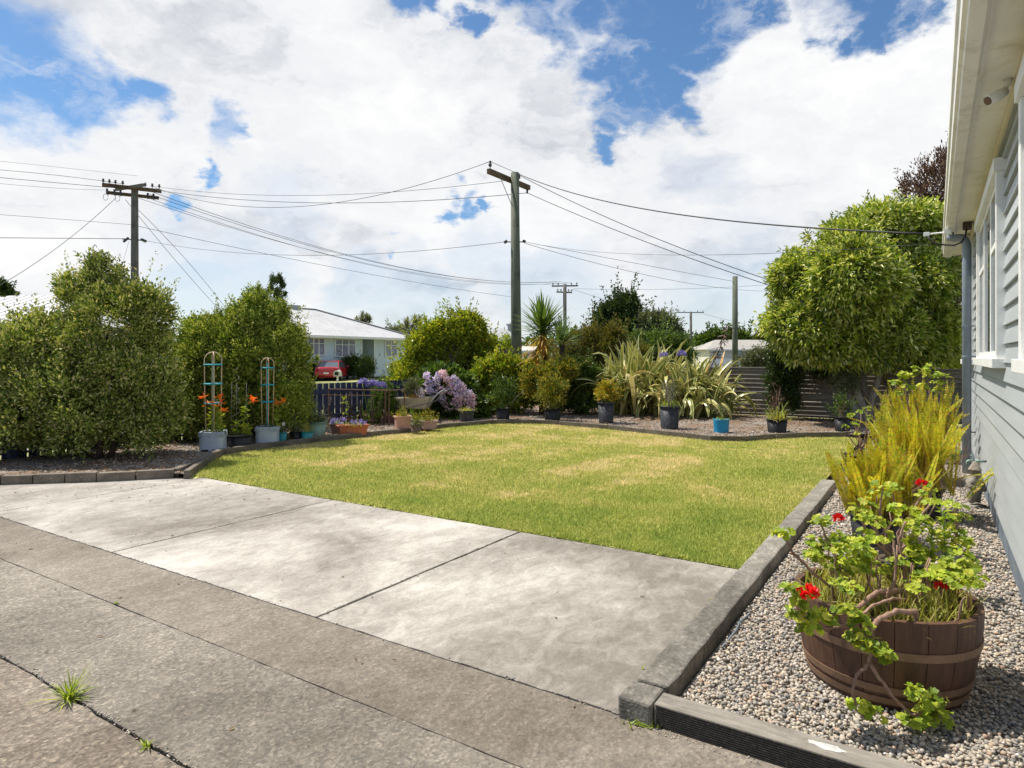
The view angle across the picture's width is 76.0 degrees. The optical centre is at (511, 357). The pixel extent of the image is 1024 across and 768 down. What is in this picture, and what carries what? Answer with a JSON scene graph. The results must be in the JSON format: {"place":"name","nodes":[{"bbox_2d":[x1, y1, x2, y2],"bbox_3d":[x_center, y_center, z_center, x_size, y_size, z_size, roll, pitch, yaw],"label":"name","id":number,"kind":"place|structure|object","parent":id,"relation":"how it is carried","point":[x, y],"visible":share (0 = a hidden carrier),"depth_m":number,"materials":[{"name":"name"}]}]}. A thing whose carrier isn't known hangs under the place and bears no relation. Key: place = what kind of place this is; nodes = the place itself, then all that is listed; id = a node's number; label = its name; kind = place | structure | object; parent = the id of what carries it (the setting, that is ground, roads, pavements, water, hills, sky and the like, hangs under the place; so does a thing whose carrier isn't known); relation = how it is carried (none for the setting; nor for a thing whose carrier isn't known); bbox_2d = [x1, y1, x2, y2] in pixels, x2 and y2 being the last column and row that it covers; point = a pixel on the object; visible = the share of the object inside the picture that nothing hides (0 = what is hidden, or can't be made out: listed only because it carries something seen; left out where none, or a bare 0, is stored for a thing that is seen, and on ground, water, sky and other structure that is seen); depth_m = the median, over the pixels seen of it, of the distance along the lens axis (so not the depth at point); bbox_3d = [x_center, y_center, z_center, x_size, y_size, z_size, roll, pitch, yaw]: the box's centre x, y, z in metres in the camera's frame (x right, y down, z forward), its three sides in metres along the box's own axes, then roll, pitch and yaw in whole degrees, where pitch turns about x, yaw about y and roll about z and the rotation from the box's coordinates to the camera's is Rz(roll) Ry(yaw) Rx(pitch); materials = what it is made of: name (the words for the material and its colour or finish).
{"place":"outdoors","nodes":[
{"label":"outdoors","id":0,"kind":"place"},
{"bbox_2d":[0,659,183,767],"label":"driveway","id":1,"kind":"structure","parent":0,"point":[42,734],"depth_m":2.69,"materials":[{"name":"concrete"}]},
{"bbox_2d":[0,559,519,767],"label":"driveway","id":2,"kind":"structure","parent":0,"point":[185,696],"depth_m":2.99,"materials":[{"name":"grey concrete"}]},
{"bbox_2d":[26,666,101,709],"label":"weed","id":3,"kind":"object","parent":2,"relation":"on","point":[70,694],"visible":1,"depth_m":2.98,"materials":[{"name":"green plant"}]},
{"bbox_2d":[0,475,737,711],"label":"driveway","id":4,"kind":"structure","parent":0,"point":[604,637],"depth_m":4.74,"materials":[{"name":"concrete"}]},
{"bbox_2d":[0,517,782,767],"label":"driveway","id":5,"kind":"structure","parent":0,"point":[512,722],"depth_m":3.21,"materials":[{"name":"concrete"}]},
{"bbox_2d":[0,500,773,767],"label":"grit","id":6,"kind":"object","parent":5,"relation":"on","point":[185,764],"visible":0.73,"depth_m":3.07,"materials":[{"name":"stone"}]},
{"bbox_2d":[0,405,875,478],"bbox_3d":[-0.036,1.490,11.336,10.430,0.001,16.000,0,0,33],"label":"garden bed","id":7,"kind":"object","parent":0,"point":[741,423],"visible":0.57,"depth_m":12.62,"materials":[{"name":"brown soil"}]},
{"bbox_2d":[0,245,196,462],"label":"shrub","id":8,"kind":"object","parent":7,"relation":"on","point":[87,364],"visible":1,"depth_m":9.41,"materials":[{"name":"green plant"}]},
{"bbox_2d":[198,352,227,451],"bbox_3d":[-4.767,0.700,10.492,0.476,1.580,0.395,0,0,-11],"label":"trellis planter","id":9,"kind":"object","parent":7,"relation":"on","point":[213,438],"visible":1,"depth_m":10.42,"materials":[{"name":"blue plastic"}]},
{"bbox_2d":[161,280,322,442],"bbox_3d":[-5.033,0.070,12.122,2.854,3.012,2.222,0,0,0],"label":"hedge shrub","id":10,"kind":"object","parent":7,"relation":"on","point":[244,333],"visible":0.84,"depth_m":11.66,"materials":[{"name":"green plant"}]},
{"bbox_2d":[227,374,257,446],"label":"potted plant","id":11,"kind":"object","parent":7,"relation":"on","point":[243,438],"visible":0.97,"depth_m":10.88,"materials":[{"name":"green plant"}]},
{"bbox_2d":[253,357,286,443],"bbox_3d":[-4.180,0.747,11.340,0.592,1.487,0.428,0,0,-10],"label":"trellis planter","id":12,"kind":"object","parent":7,"relation":"on","point":[266,432],"visible":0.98,"depth_m":11.23,"materials":[{"name":"blue plastic"}]},
{"bbox_2d":[290,420,301,439],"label":"potted plant","id":13,"kind":"object","parent":7,"relation":"on","point":[296,434],"visible":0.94,"depth_m":11.76,"materials":[{"name":"grey plant"}]},
{"bbox_2d":[300,422,313,438],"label":"potted plant","id":14,"kind":"object","parent":7,"relation":"on","point":[307,434],"visible":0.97,"depth_m":11.77,"materials":[{"name":"green plant"}]},
{"bbox_2d":[305,405,330,435],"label":"potted plant","id":15,"kind":"object","parent":7,"relation":"on","point":[319,423],"visible":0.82,"depth_m":12.34,"materials":[{"name":"teal plant"}]},
{"bbox_2d":[327,417,345,433],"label":"potted plant","id":16,"kind":"object","parent":7,"relation":"on","point":[333,427],"visible":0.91,"depth_m":12.70,"materials":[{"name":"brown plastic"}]},
{"bbox_2d":[336,419,369,434],"bbox_3d":[-3.051,1.332,12.536,0.601,0.316,0.466,0,0,-28],"label":"trough planter","id":17,"kind":"object","parent":7,"relation":"on","point":[361,427],"visible":0.99,"depth_m":12.47,"materials":[{"name":"ceramic"}]},
{"bbox_2d":[318,389,404,426],"bbox_3d":[-3.235,1.092,14.317,1.898,0.840,0.616,0,0,-19],"label":"vine frame","id":18,"kind":"object","parent":7,"relation":"on","point":[351,412],"visible":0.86,"depth_m":14.28,"materials":[{"name":"metal"}]},
{"bbox_2d":[339,377,386,424],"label":"agapanthus","id":19,"kind":"object","parent":7,"relation":"on","point":[370,383],"visible":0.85,"depth_m":14.55,"materials":[{"name":"green plant"}]},
{"bbox_2d":[367,370,400,415],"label":"garden shrub","id":20,"kind":"object","parent":7,"relation":"on","point":[377,398],"visible":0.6,"depth_m":14.87,"materials":[{"name":"green plant"}]},
{"bbox_2d":[391,405,411,428],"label":"potted plant","id":21,"kind":"object","parent":7,"relation":"on","point":[401,419],"visible":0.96,"depth_m":13.30,"materials":[{"name":"green plant"}]},
{"bbox_2d":[406,412,423,431],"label":"potted plant","id":22,"kind":"object","parent":7,"relation":"on","point":[416,426],"visible":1,"depth_m":13.07,"materials":[{"name":"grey plant"}]},
{"bbox_2d":[392,375,450,419],"bbox_3d":[-2.259,0.955,15.262,1.612,1.090,0.732,0,0,8],"label":"wheelbarrow","id":23,"kind":"object","parent":7,"relation":"on","point":[413,401],"visible":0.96,"depth_m":15.08,"materials":[{"name":"beige metal"}]},
{"bbox_2d":[417,407,438,428],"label":"potted plant","id":24,"kind":"object","parent":7,"relation":"on","point":[428,423],"visible":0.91,"depth_m":13.56,"materials":[{"name":"green plant"}]},
{"bbox_2d":[380,296,503,382],"bbox_3d":[-1.919,-0.073,18.411,3.584,3.337,2.596,0,0,0],"label":"camellia","id":25,"kind":"object","parent":7,"relation":"on","point":[453,338],"visible":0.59,"depth_m":18.09,"materials":[{"name":"green plant"}]},
{"bbox_2d":[406,360,495,419],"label":"hydrangea","id":26,"kind":"object","parent":7,"relation":"on","point":[436,377],"visible":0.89,"depth_m":15.72,"materials":[{"name":"purple plant"}]},
{"bbox_2d":[458,407,476,421],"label":"potted plant","id":27,"kind":"object","parent":7,"relation":"on","point":[467,415],"visible":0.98,"depth_m":14.97,"materials":[{"name":"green plant"}]},
{"bbox_2d":[485,371,523,419],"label":"potted plant","id":28,"kind":"object","parent":7,"relation":"on","point":[503,412],"visible":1,"depth_m":15.46,"materials":[{"name":"green plant"}]},
{"bbox_2d":[469,344,547,413],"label":"rhododendron","id":29,"kind":"object","parent":7,"relation":"on","point":[502,364],"visible":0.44,"depth_m":17.01,"materials":[{"name":"green plant"}]},
{"bbox_2d":[512,292,573,413],"bbox_3d":[0.848,-0.135,17.235,1.805,3.376,1.803,0,0,0],"label":"yucca","id":30,"kind":"object","parent":7,"relation":"on","point":[542,319],"visible":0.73,"depth_m":17.05,"materials":[{"name":"green plant"}]},
{"bbox_2d":[532,369,570,420],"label":"potted plant","id":31,"kind":"object","parent":7,"relation":"on","point":[552,394],"visible":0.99,"depth_m":15.28,"materials":[{"name":"green plant"}]},
{"bbox_2d":[516,345,588,403],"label":"garden shrub","id":32,"kind":"object","parent":7,"relation":"on","point":[568,367],"visible":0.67,"depth_m":16.25,"materials":[{"name":"green plant"}]},
{"bbox_2d":[548,315,580,411],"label":"yucca","id":33,"kind":"object","parent":7,"relation":"on","point":[562,338],"visible":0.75,"depth_m":17.93,"materials":[{"name":"green plant"}]},
{"bbox_2d":[557,346,605,414],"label":"round shrub","id":34,"kind":"object","parent":7,"relation":"on","point":[578,398],"visible":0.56,"depth_m":16.88,"materials":[{"name":"green plant"}]},
{"bbox_2d":[593,377,623,423],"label":"potted plant","id":35,"kind":"object","parent":7,"relation":"on","point":[605,390],"visible":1,"depth_m":14.68,"materials":[{"name":"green plant"}]},
{"bbox_2d":[566,336,694,416],"bbox_3d":[3.341,0.540,17.118,3.772,2.248,3.652,0,0,13],"label":"flax","id":36,"kind":"object","parent":7,"relation":"on","point":[633,379],"visible":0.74,"depth_m":16.76,"materials":[{"name":"green plant"}]},
{"bbox_2d":[658,375,682,429],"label":"potted plant","id":37,"kind":"object","parent":7,"relation":"on","point":[669,414],"visible":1,"depth_m":13.55,"materials":[{"name":"grey plant"}]},
{"bbox_2d":[625,325,764,419],"bbox_3d":[4.465,0.452,16.550,3.284,2.540,2.968,0,0,-33],"label":"flax","id":38,"kind":"object","parent":7,"relation":"on","point":[707,395],"visible":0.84,"depth_m":16.24,"materials":[{"name":"green plant"}]},
{"bbox_2d":[712,404,729,432],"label":"potted plant","id":39,"kind":"object","parent":7,"relation":"on","point":[721,424],"visible":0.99,"depth_m":12.85,"materials":[{"name":"green plant"}]},
{"bbox_2d":[763,382,801,432],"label":"potted plant","id":40,"kind":"object","parent":7,"relation":"on","point":[777,423],"visible":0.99,"depth_m":12.91,"materials":[{"name":"green plant"}]},
{"bbox_2d":[759,339,843,418],"bbox_3d":[8.059,0.354,16.901,1.953,2.420,4.805,0,0,41],"label":"garden shrub","id":41,"kind":"object","parent":7,"relation":"on","point":[782,377],"visible":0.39,"depth_m":15.69,"materials":[{"name":"green plant"}]},
{"bbox_2d":[825,388,862,431],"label":"potted plant","id":42,"kind":"object","parent":7,"relation":"on","point":[839,421],"visible":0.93,"depth_m":12.99,"materials":[{"name":"green plant"}]},
{"bbox_2d":[0,0,955,354],"label":"sky","id":43,"kind":"structure","parent":0,"point":[780,112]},
{"bbox_2d":[0,376,961,459],"bbox_3d":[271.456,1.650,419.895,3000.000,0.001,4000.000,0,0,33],"label":"ground","id":44,"kind":"structure","parent":0,"point":[333,380],"depth_m":44.35,"materials":[{"name":"green plant"}]},
{"bbox_2d":[0,275,21,296],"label":"tree","id":45,"kind":"object","parent":44,"relation":"on","point":[7,289],"visible":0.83,"depth_m":59.73,"materials":[{"name":"green plant"}]},
{"bbox_2d":[0,295,178,386],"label":"house","id":46,"kind":"structure","parent":44,"relation":"on","point":[9,301],"depth_m":30.09,"materials":[{"name":"white paint"}]},
{"bbox_2d":[102,178,161,282],"bbox_3d":[-18.447,-3.501,31.954,2.358,10.102,1.364,0,0,-8],"label":"power pole","id":47,"kind":"object","parent":44,"relation":"on","point":[134,195],"visible":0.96,"depth_m":31.89,"materials":[{"name":"wood"}]},
{"bbox_2d":[139,226,508,296],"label":"power line","id":48,"kind":"object","parent":47,"relation":"attached to","point":[309,262],"visible":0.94,"depth_m":42.70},
{"bbox_2d":[149,194,560,282],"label":"power line","id":49,"kind":"object","parent":47,"relation":"attached to","point":[338,253],"visible":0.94,"depth_m":40.36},
{"bbox_2d":[143,196,566,284],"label":"power line","id":50,"kind":"object","parent":47,"relation":"attached to","point":[338,257],"visible":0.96,"depth_m":40.46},
{"bbox_2d":[176,305,408,378],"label":"weatherboard house","id":51,"kind":"structure","parent":44,"relation":"on","point":[331,335],"depth_m":50.93,"materials":[{"name":"white paint"}]},
{"bbox_2d":[307,337,324,355],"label":"window","id":52,"kind":"structure","parent":51,"relation":"in","point":[319,343],"depth_m":47.34,"materials":[{"name":"white paint"}]},
{"bbox_2d":[334,338,355,356],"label":"window","id":53,"kind":"structure","parent":51,"relation":"in","point":[344,346],"depth_m":49.45,"materials":[{"name":"white glass"}]},
{"bbox_2d":[385,340,396,356],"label":"window","id":54,"kind":"structure","parent":51,"relation":"in","point":[391,343],"depth_m":53.66,"materials":[{"name":"white glass"}]},
{"bbox_2d":[314,360,349,380],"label":"parked car","id":55,"kind":"object","parent":44,"relation":"on","point":[325,369],"visible":0.89,"depth_m":45.38,"materials":[{"name":"red paint"}]},
{"bbox_2d":[337,350,380,378],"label":"wide bush","id":56,"kind":"object","parent":44,"relation":"on","point":[358,367],"visible":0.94,"depth_m":48.14,"materials":[{"name":"green plant"}]},
{"bbox_2d":[357,311,374,323],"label":"tree","id":57,"kind":"object","parent":44,"relation":"on","point":[366,317],"visible":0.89,"depth_m":79.72,"materials":[{"name":"green plant"}]},
{"bbox_2d":[398,314,423,334],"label":"tree","id":58,"kind":"object","parent":44,"relation":"on","point":[407,325],"visible":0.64,"depth_m":69.55,"materials":[{"name":"green plant"}]},
{"bbox_2d":[176,317,752,354],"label":"woodland","id":59,"kind":"object","parent":44,"relation":"on","point":[532,343],"visible":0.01,"depth_m":213.13,"materials":[{"name":"green plant"}]},
{"bbox_2d":[499,327,510,348],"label":"bush","id":60,"kind":"object","parent":44,"relation":"on","point":[506,341],"visible":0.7,"depth_m":59.72,"materials":[{"name":"green plant"}]},
{"bbox_2d":[487,322,525,344],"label":"house","id":61,"kind":"structure","parent":44,"relation":"on","point":[500,330],"depth_m":88.48,"materials":[{"name":"white paint"}]},
{"bbox_2d":[487,161,529,357],"bbox_3d":[0.070,-2.339,21.968,0.649,7.984,2.502,0,0,36],"label":"power pole","id":62,"kind":"object","parent":44,"relation":"on","point":[515,241],"visible":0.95,"depth_m":21.87,"materials":[{"name":"grey wood"}]},
{"bbox_2d":[157,162,487,207],"bbox_3d":[-9.072,-7.078,26.556,19.969,2.423,0.019,0,0,33],"label":"power line","id":63,"kind":"object","parent":62,"relation":"attached to","point":[336,202],"visible":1,"depth_m":24.95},
{"bbox_2d":[144,240,501,255],"bbox_3d":[-9.153,-4.779,27.000,20.435,1.894,0.015,0,0,29],"label":"power line","id":64,"kind":"object","parent":62,"relation":"attached to","point":[352,254],"visible":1,"depth_m":25.28,"materials":[{"name":"black rubber"}]},
{"bbox_2d":[154,181,499,195],"bbox_3d":[-8.728,-7.189,27.136,20.064,2.326,0.015,0,0,29],"label":"power line","id":65,"kind":"object","parent":62,"relation":"attached to","point":[339,194],"visible":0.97,"depth_m":26.83,"materials":[{"name":"black rubber"}]},
{"bbox_2d":[158,190,522,202],"bbox_3d":[-8.405,-6.965,27.514,20.006,2.404,0.021,0,0,27],"label":"power line","id":66,"kind":"object","parent":62,"relation":"attached to","point":[363,202],"visible":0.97,"depth_m":26.10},
{"bbox_2d":[519,175,765,278],"bbox_3d":[3.877,-4.058,20.033,8.881,4.445,0.021,0,0,35],"label":"power line","id":67,"kind":"object","parent":62,"relation":"attached to","point":[647,234],"visible":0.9,"depth_m":19.84,"materials":[{"name":"black rubber"}]},
{"bbox_2d":[528,193,767,284],"bbox_3d":[4.026,-3.740,20.264,8.916,4.082,0.021,0,0,38],"label":"power line","id":68,"kind":"object","parent":62,"relation":"attached to","point":[648,242],"visible":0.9,"depth_m":20.04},
{"bbox_2d":[519,174,922,234],"bbox_3d":[2.836,-3.964,15.599,0.024,4.701,14.880,0,0,-20],"label":"power line","id":69,"kind":"object","parent":62,"relation":"attached to","point":[747,222],"visible":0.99,"depth_m":11.49,"materials":[{"name":"black rubber"}]},
{"bbox_2d":[527,242,933,254],"bbox_3d":[2.973,-2.674,15.262,0.008,2.394,14.401,0,0,-21],"label":"power line","id":70,"kind":"object","parent":62,"relation":"attached to","point":[765,253],"visible":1,"depth_m":10.88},
{"bbox_2d":[552,283,577,341],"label":"power pole","id":71,"kind":"object","parent":44,"relation":"on","point":[564,291],"visible":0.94,"depth_m":61.91,"materials":[{"name":"grey wood"}]},
{"bbox_2d":[549,308,653,371],"bbox_3d":[3.366,-0.150,24.987,4.151,3.596,2.610,0,0,0],"label":"bush","id":72,"kind":"object","parent":44,"relation":"on","point":[594,338],"visible":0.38,"depth_m":24.58,"materials":[{"name":"green plant"}]},
{"bbox_2d":[610,316,699,365],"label":"dark bush","id":73,"kind":"object","parent":44,"relation":"on","point":[668,338],"visible":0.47,"depth_m":43.40,"materials":[{"name":"green plant"}]},
{"bbox_2d":[692,316,756,346],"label":"tree","id":74,"kind":"object","parent":44,"relation":"on","point":[712,333],"visible":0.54,"depth_m":128.85,"materials":[{"name":"green plant"}]},
{"bbox_2d":[692,340,770,366],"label":"house","id":75,"kind":"structure","parent":44,"relation":"on","point":[705,348],"depth_m":89.47,"materials":[{"name":"white paint"}]},
{"bbox_2d":[732,276,737,366],"bbox_3d":[8.849,-0.775,26.000,0.250,4.849,0.250,0,0,0],"label":"power pole","id":76,"kind":"object","parent":44,"relation":"on","point":[735,315],"visible":0.66,"depth_m":25.91,"materials":[{"name":"wood"}]},
{"bbox_2d":[731,339,770,366],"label":"pale bush","id":77,"kind":"object","parent":44,"relation":"on","point":[750,358],"visible":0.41,"depth_m":19.17,"materials":[{"name":"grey plant"}]},
{"bbox_2d":[892,131,961,316],"bbox_3d":[13.736,-3.012,20.994,3.065,9.153,4.182,0,0,0],"label":"purple tree","id":78,"kind":"object","parent":44,"relation":"on","point":[932,171],"visible":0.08,"depth_m":20.80,"materials":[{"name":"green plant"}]},
{"bbox_2d":[190,423,861,568],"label":"lawn","id":79,"kind":"structure","parent":0,"point":[542,508],"depth_m":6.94,"materials":[{"name":"green plant"}]},
{"bbox_2d":[184,419,862,478],"bbox_3d":[0.475,1.510,12.841,12.002,0.139,4.886,0,0,-22],"label":"timber edging","id":80,"kind":"object","parent":79,"relation":"on","point":[190,471],"visible":0.61,"depth_m":12.48,"materials":[{"name":"grey wood"}]},
{"bbox_2d":[201,434,874,569],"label":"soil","id":81,"kind":"structure","parent":0,"point":[830,477],"depth_m":7.04,"materials":[{"name":"brown soil"}]},
{"bbox_2d":[0,448,224,484],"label":"block edging","id":82,"kind":"object","parent":81,"relation":"on","point":[76,477],"visible":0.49,"depth_m":8.16,"materials":[{"name":"grey concrete"}]},
{"bbox_2d":[0,380,411,459],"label":"picket fence","id":83,"kind":"object","parent":81,"relation":"on","point":[320,394],"visible":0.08,"depth_m":14.90,"materials":[{"name":"blue paint"}]},
{"bbox_2d":[266,271,287,303],"bbox_3d":[-5.018,-0.149,14.005,0.384,3.403,1.136,0,0,0],"label":"cypress","id":84,"kind":"object","parent":81,"relation":"on","point":[277,279],"visible":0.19,"depth_m":13.88,"materials":[{"name":"green plant"}]},
{"bbox_2d":[619,479,836,726],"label":"kerb","id":85,"kind":"structure","parent":81,"relation":"on","point":[679,661],"depth_m":3.58,"materials":[{"name":"concrete"}]},
{"bbox_2d":[654,693,924,767],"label":"timber sleeper","id":86,"kind":"object","parent":81,"relation":"on","point":[780,746],"visible":0.93,"depth_m":2.54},
{"bbox_2d":[673,367,961,423],"bbox_3d":[8.088,0.930,15.780,10.550,1.340,0.135,0,0,33],"label":"corrugated fence","id":87,"kind":"object","parent":81,"relation":"on","point":[817,396],"visible":0.12,"depth_m":16.04,"materials":[{"name":"grey metal"}]},
{"bbox_2d":[752,187,961,423],"bbox_3d":[8.099,-1.130,14.853,5.302,5.456,3.427,0,0,-29],"label":"round tree","id":88,"kind":"object","parent":81,"relation":"on","point":[853,312],"visible":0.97,"depth_m":14.00,"materials":[{"name":"green plant"}]},
{"bbox_2d":[923,0,1023,605],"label":"weatherboard house","id":89,"kind":"structure","parent":81,"relation":"on","point":[983,228],"depth_m":4.95,"materials":[{"name":"white paint"}]},
{"bbox_2d":[960,236,974,364],"bbox_3d":[6.702,-0.782,9.629,0.150,1.775,1.510,0,0,33],"label":"window","id":90,"kind":"structure","parent":89,"relation":"in","point":[972,239],"depth_m":9.00,"materials":[{"name":"white paint"}]},
{"bbox_2d":[973,157,1006,367],"bbox_3d":[4.545,-0.723,6.261,0.115,1.615,3.010,0,0,33],"label":"window","id":91,"kind":"structure","parent":89,"relation":"in","point":[989,224],"depth_m":5.77,"materials":[{"name":"white paint"}]},
{"bbox_2d":[1011,54,1023,373],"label":"window","id":92,"kind":"structure","parent":89,"relation":"in","point":[1017,365],"depth_m":3.60,"materials":[{"name":"white paint"}]},
{"bbox_2d":[680,426,1023,767],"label":"gravel path","id":93,"kind":"structure","parent":0,"point":[961,484],"depth_m":3.12,"materials":[{"name":"grey gravel"}]},
{"bbox_2d":[681,477,1023,767],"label":"gravel","id":94,"kind":"structure","parent":93,"relation":"on","point":[881,732],"depth_m":3.07,"materials":[{"name":"grey gravel"}]},
{"bbox_2d":[770,498,991,731],"bbox_3d":[1.724,1.125,3.036,1.000,0.811,1.090,0,0,18],"label":"half barrel","id":95,"kind":"object","parent":94,"relation":"on","point":[908,639],"visible":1,"depth_m":2.89,"materials":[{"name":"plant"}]},
{"bbox_2d":[846,478,942,570],"bbox_3d":[2.468,1.143,4.257,0.577,0.773,0.402,0,0,17],"label":"potted geranium","id":96,"kind":"object","parent":94,"relation":"on","point":[888,548],"visible":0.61,"depth_m":4.27,"materials":[{"name":"green plant"}]},
{"bbox_2d":[851,402,993,520],"bbox_3d":[3.886,0.978,6.358,1.460,1.104,1.466,0,0,0],"label":"potted fern","id":97,"kind":"object","parent":94,"relation":"on","point":[912,435],"visible":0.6,"depth_m":6.13,"materials":[{"name":"yellow plant"}]},
{"bbox_2d":[962,461,986,508],"bbox_3d":[4.702,1.295,6.660,0.226,0.480,0.156,0,0,-20],"label":"garden statue","id":98,"kind":"object","parent":94,"relation":"on","point":[970,482],"visible":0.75,"depth_m":6.62,"materials":[{"name":"stone"}]},
{"bbox_2d":[841,405,887,461],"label":"potted geranium","id":99,"kind":"object","parent":93,"relation":"on","point":[857,433],"visible":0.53,"depth_m":8.98,"materials":[{"name":"green plant"}]},
{"bbox_2d":[808,435,951,546],"bbox_3d":[2.921,1.071,5.313,1.101,0.917,1.078,0,0,32],"label":"potted fern","id":100,"kind":"object","parent":93,"relation":"on","point":[866,471],"visible":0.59,"depth_m":5.17,"materials":[{"name":"yellow plant"}]},
{"bbox_2d":[843,363,979,461],"bbox_3d":[5.113,0.798,8.209,1.833,1.465,1.848,0,0,0],"label":"potted fern","id":101,"kind":"object","parent":93,"relation":"on","point":[899,405],"visible":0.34,"depth_m":8.07,"materials":[{"name":"green plant"}]},
{"label":"road","id":102,"kind":"structure","parent":0,"visible":0},
{"bbox_2d":[581,266,656,335],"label":"broadleaf tree","id":103,"kind":"object","parent":102,"relation":"on","point":[620,305],"visible":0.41,"depth_m":51.06,"materials":[{"name":"green plant"}]},
{"bbox_2d":[632,298,689,361],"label":"tree","id":104,"kind":"object","parent":102,"relation":"on","point":[654,314],"visible":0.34,"depth_m":49.39,"materials":[{"name":"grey plant"}]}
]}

